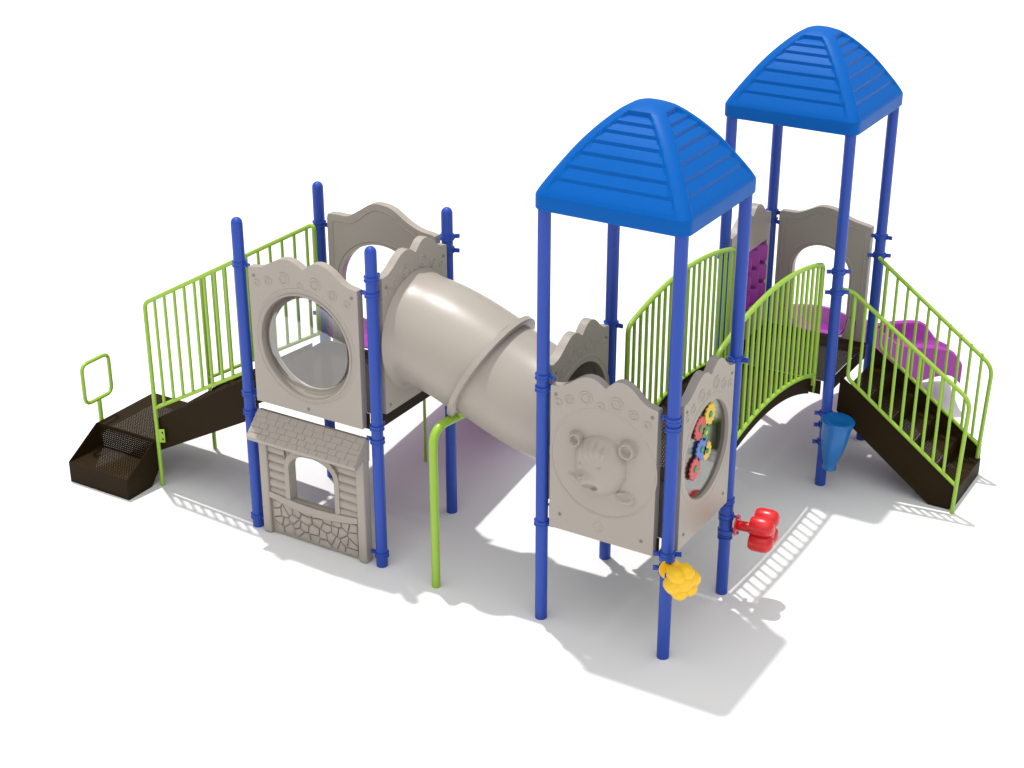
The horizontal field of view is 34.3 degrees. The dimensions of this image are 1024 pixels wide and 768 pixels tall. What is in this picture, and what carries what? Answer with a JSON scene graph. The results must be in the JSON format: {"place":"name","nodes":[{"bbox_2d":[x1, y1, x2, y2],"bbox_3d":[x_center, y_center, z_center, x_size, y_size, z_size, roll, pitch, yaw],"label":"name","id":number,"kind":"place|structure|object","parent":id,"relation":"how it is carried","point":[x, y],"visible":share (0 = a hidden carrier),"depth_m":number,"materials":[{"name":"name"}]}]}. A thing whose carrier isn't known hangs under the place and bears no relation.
{"place":"outdoors","nodes":[
{"label":"outdoors","id":0,"kind":"place"},
{"bbox_2d":[230,181,459,567],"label":"play tower","id":1,"kind":"structure","parent":0,"point":[278,444],"depth_m":13.58,"materials":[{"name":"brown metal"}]},
{"bbox_2d":[0,0,1023,767],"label":"ground","id":2,"kind":"structure","parent":0,"point":[866,610],"depth_m":15.79,"materials":[{"name":"white"}]},
{"bbox_2d":[69,224,321,499],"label":"entry steps","id":3,"kind":"structure","parent":2,"relation":"on","point":[218,406],"depth_m":14.77,"materials":[{"name":"brown metal"}]},
{"bbox_2d":[326,317,426,461],"bbox_3d":[-0.489,-0.256,15.502,1.384,1.757,2.460,14,28,28],"label":"slide","id":4,"kind":"object","parent":2,"relation":"on","point":[330,331],"visible":0.03,"depth_m":15.22,"materials":[{"name":"plastic"}]},
{"bbox_2d":[382,267,596,588],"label":"tube tunnel","id":5,"kind":"structure","parent":2,"relation":"on","point":[460,351],"depth_m":12.82,"materials":[{"name":"beige plastic"}]},
{"bbox_2d":[778,304,961,382],"bbox_3d":[3.563,-0.350,16.328,2.107,1.232,0.987,-10,27,-21],"label":"slide","id":6,"kind":"object","parent":2,"relation":"on","point":[930,348],"visible":0.37,"depth_m":16.24,"materials":[{"name":"plastic"}]},
{"bbox_2d":[534,98,755,659],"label":"play tower","id":7,"kind":"structure","parent":0,"point":[680,174],"depth_m":12.03,"materials":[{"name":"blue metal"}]},
{"bbox_2d":[658,556,700,600],"bbox_3d":[1.192,1.391,12.135,0.277,0.272,0.382,-10,27,-20],"label":"flower drum","id":8,"kind":"object","parent":7,"relation":"attached to","point":[681,581],"visible":1,"depth_m":11.99,"materials":[{"name":"yellow plastic"}]},
{"bbox_2d":[624,247,824,466],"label":"arched bridge","id":9,"kind":"structure","parent":7,"relation":"attached to","point":[761,404],"depth_m":13.84,"materials":[{"name":"green metal"}]},
{"bbox_2d":[717,507,779,552],"bbox_3d":[1.864,1.122,13.083,0.480,0.301,0.307,14,28,28],"label":"flower drum","id":10,"kind":"object","parent":7,"relation":"attached to","point":[760,528],"visible":1,"depth_m":12.95,"materials":[{"name":"red plastic"}]},
{"bbox_2d":[712,25,902,485],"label":"play tower","id":11,"kind":"structure","parent":0,"point":[825,79],"depth_m":14.46,"materials":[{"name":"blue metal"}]},
{"bbox_2d":[821,412,854,470],"bbox_3d":[2.873,0.536,14.736,0.308,0.518,0.294,14,28,28],"label":"funnel drum","id":12,"kind":"object","parent":11,"relation":"attached to","point":[837,428],"visible":1,"depth_m":14.64,"materials":[{"name":"blue plastic"}]},
{"bbox_2d":[836,256,992,513],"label":"staircase","id":13,"kind":"structure","parent":0,"point":[944,436],"depth_m":14.78,"materials":[{"name":"brown metal"}]}
]}

